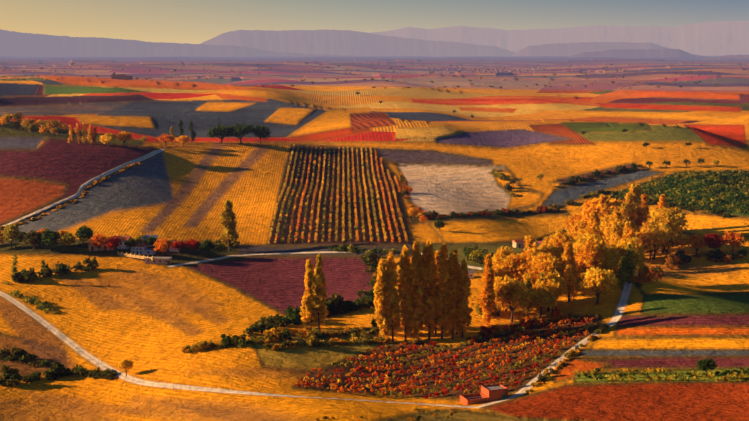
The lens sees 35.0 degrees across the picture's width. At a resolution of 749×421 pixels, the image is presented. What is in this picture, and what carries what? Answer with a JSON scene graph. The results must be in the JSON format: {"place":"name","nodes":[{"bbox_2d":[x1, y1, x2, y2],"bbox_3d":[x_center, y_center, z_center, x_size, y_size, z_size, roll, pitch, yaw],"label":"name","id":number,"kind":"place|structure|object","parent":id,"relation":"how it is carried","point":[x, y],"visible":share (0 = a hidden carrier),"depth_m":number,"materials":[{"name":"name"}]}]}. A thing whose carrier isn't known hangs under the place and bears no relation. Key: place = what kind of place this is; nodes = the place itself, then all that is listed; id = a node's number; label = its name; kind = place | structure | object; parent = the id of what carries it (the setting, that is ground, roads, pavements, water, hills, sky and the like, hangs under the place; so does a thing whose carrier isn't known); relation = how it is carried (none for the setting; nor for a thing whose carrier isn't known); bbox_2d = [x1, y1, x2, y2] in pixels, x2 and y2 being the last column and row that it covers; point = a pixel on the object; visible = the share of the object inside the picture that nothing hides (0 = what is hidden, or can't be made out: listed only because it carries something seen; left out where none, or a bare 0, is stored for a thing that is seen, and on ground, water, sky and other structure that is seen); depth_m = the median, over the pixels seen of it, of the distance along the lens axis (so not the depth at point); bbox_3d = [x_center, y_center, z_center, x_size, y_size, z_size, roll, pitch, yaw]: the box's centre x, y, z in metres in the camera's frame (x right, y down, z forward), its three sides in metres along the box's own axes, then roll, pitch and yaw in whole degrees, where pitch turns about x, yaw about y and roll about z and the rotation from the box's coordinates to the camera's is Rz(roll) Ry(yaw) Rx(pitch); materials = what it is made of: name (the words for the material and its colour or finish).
{"place":"outdoors","nodes":[
{"label":"outdoors","id":0,"kind":"place"},
{"bbox_2d":[144,257,171,264],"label":"farm barn","id":1,"kind":"structure","parent":0,"point":[163,260],"depth_m":485.98,"materials":[{"name":"beige stone"}]},
{"bbox_2d":[0,29,359,55],"bbox_3d":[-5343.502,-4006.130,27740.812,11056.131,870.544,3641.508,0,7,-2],"label":"hill ridge","id":2,"kind":"structure","parent":0,"point":[13,43],"depth_m":28586.69,"materials":[{"name":"purple"}]},
{"bbox_2d":[201,29,515,55],"bbox_3d":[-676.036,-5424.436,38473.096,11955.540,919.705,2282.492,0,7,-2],"label":"mountain","id":3,"kind":"structure","parent":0,"point":[337,42],"depth_m":38902.72,"materials":[{"name":"purple"}]},
{"bbox_2d":[0,55,748,420],"bbox_3d":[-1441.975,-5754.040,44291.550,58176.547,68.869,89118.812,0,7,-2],"label":"ground","id":4,"kind":"structure","parent":0,"point":[150,321],"depth_m":583.23,"materials":[{"name":"orange plant"}]},
{"bbox_2d":[88,241,101,250],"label":"house","id":5,"kind":"structure","parent":4,"relation":"on","point":[91,247],"depth_m":501.87,"materials":[{"name":"tile"}]},
{"bbox_2d":[102,241,113,249],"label":"house","id":6,"kind":"structure","parent":4,"relation":"on","point":[104,247],"depth_m":503.20,"materials":[{"name":"tile"}]},
{"bbox_2d":[111,72,132,79],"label":"building","id":7,"kind":"structure","parent":4,"relation":"on","point":[114,75],"depth_m":1849.11,"materials":[{"name":"stone"}]},
{"bbox_2d":[113,236,131,248],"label":"house","id":8,"kind":"structure","parent":4,"relation":"on","point":[123,239],"depth_m":505.39,"materials":[{"name":"tile"}]},
{"bbox_2d":[117,251,152,259],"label":"wall","id":9,"kind":"structure","parent":4,"relation":"on","point":[131,255],"depth_m":491.44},
{"bbox_2d":[131,244,155,254],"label":"farm house","id":10,"kind":"structure","parent":4,"relation":"on","point":[140,249],"depth_m":498.75,"materials":[{"name":"paint"}]},
{"bbox_2d":[142,235,157,246],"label":"house","id":11,"kind":"structure","parent":4,"relation":"on","point":[146,236],"depth_m":510.29,"materials":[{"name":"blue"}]},
{"bbox_2d":[165,241,179,251],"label":"house","id":12,"kind":"structure","parent":4,"relation":"on","point":[173,250],"depth_m":505.86,"materials":[{"name":"tile"}]},
{"bbox_2d":[267,144,407,243],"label":"orchard rows","id":13,"kind":"object","parent":4,"relation":"on","point":[395,222],"visible":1,"depth_m":622.37,"materials":[{"name":"orange plant"}]},
{"bbox_2d":[220,199,496,341],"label":"poplar trees","id":14,"kind":"object","parent":4,"relation":"on","point":[433,290],"visible":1,"depth_m":351.79,"materials":[{"name":"yellow plant"}]},
{"bbox_2d":[3,62,718,88],"bbox_3d":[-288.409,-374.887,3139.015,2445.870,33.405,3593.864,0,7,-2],"label":"distant trees","id":15,"kind":"object","parent":4,"relation":"on","point":[432,82],"visible":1,"depth_m":1930.78,"materials":[{"name":"green plant"}]},
{"bbox_2d":[0,81,726,375],"bbox_3d":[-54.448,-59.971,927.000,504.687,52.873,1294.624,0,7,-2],"label":"trees","id":16,"kind":"object","parent":4,"relation":"on","point":[12,232],"visible":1,"depth_m":540.28,"materials":[{"name":"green plant"}]},
{"bbox_2d":[0,162,746,391],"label":"hedge bushes","id":17,"kind":"object","parent":4,"relation":"on","point":[267,327],"visible":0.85,"depth_m":386.34,"materials":[{"name":"green plant"}]},
{"bbox_2d":[315,408,468,420],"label":"bushes","id":18,"kind":"object","parent":4,"relation":"on","point":[418,417],"visible":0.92,"depth_m":234.54,"materials":[{"name":"green plant"}]},
{"bbox_2d":[294,313,602,398],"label":"vineyard","id":19,"kind":"object","parent":4,"relation":"on","point":[387,379],"visible":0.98,"depth_m":326.60,"materials":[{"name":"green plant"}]},
{"bbox_2d":[468,270,474,278],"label":"shed by poplars","id":20,"kind":"structure","parent":4,"relation":"on","point":[471,273],"depth_m":422.39,"materials":[{"name":"concrete"}]},
{"bbox_2d":[378,66,567,72],"bbox_3d":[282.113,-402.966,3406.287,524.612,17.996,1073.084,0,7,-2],"label":"village","id":21,"kind":"object","parent":4,"relation":"on","point":[486,69],"visible":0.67,"depth_m":3446.76,"materials":[{"name":"beige"}]},
{"bbox_2d":[460,384,507,404],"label":"farm building","id":22,"kind":"structure","parent":4,"relation":"on","point":[492,392],"depth_m":289.31,"materials":[{"name":"brick"}]},
{"bbox_2d":[512,239,525,247],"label":"shed","id":23,"kind":"structure","parent":4,"relation":"on","point":[518,243],"depth_m":488.58,"materials":[{"name":"paint"}]},
{"bbox_2d":[480,184,744,321],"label":"tree grove","id":24,"kind":"object","parent":4,"relation":"on","point":[600,240],"visible":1,"depth_m":406.75,"materials":[{"name":"yellow plant"}]},
{"bbox_2d":[574,366,748,381],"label":"vineyard vines","id":25,"kind":"object","parent":4,"relation":"on","point":[690,373],"visible":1,"depth_m":294.31,"materials":[{"name":"green plant"}]},
{"bbox_2d":[611,169,748,213],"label":"vineyard","id":26,"kind":"object","parent":4,"relation":"on","point":[719,192],"visible":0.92,"depth_m":651.75,"materials":[{"name":"green plant"}]},
{"bbox_2d":[0,0,748,43],"label":"sky","id":27,"kind":"structure","parent":0,"point":[166,21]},
{"bbox_2d":[371,21,748,54],"bbox_3d":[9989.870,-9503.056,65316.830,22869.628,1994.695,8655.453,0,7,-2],"label":"hill range","id":28,"kind":"structure","parent":0,"point":[721,38],"depth_m":66890.84,"materials":[{"name":"purple"}]},
{"bbox_2d":[512,42,696,55],"bbox_3d":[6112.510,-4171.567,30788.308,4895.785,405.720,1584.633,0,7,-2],"label":"hill","id":29,"kind":"structure","parent":0,"point":[564,49],"depth_m":30941.68,"materials":[{"name":"purple"}]},
{"bbox_2d":[570,48,748,57],"bbox_3d":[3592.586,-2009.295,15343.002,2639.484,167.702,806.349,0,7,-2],"label":"hill","id":30,"kind":"structure","parent":0,"point":[625,53],"depth_m":15371.84,"materials":[{"name":"purple"}]},
{"bbox_2d":[703,57,748,58],"bbox_3d":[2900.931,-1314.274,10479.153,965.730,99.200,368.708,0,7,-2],"label":"hill","id":31,"kind":"structure","parent":0,"point":[729,58],"depth_m":10446.98,"materials":[{"name":"purple"}]}
]}

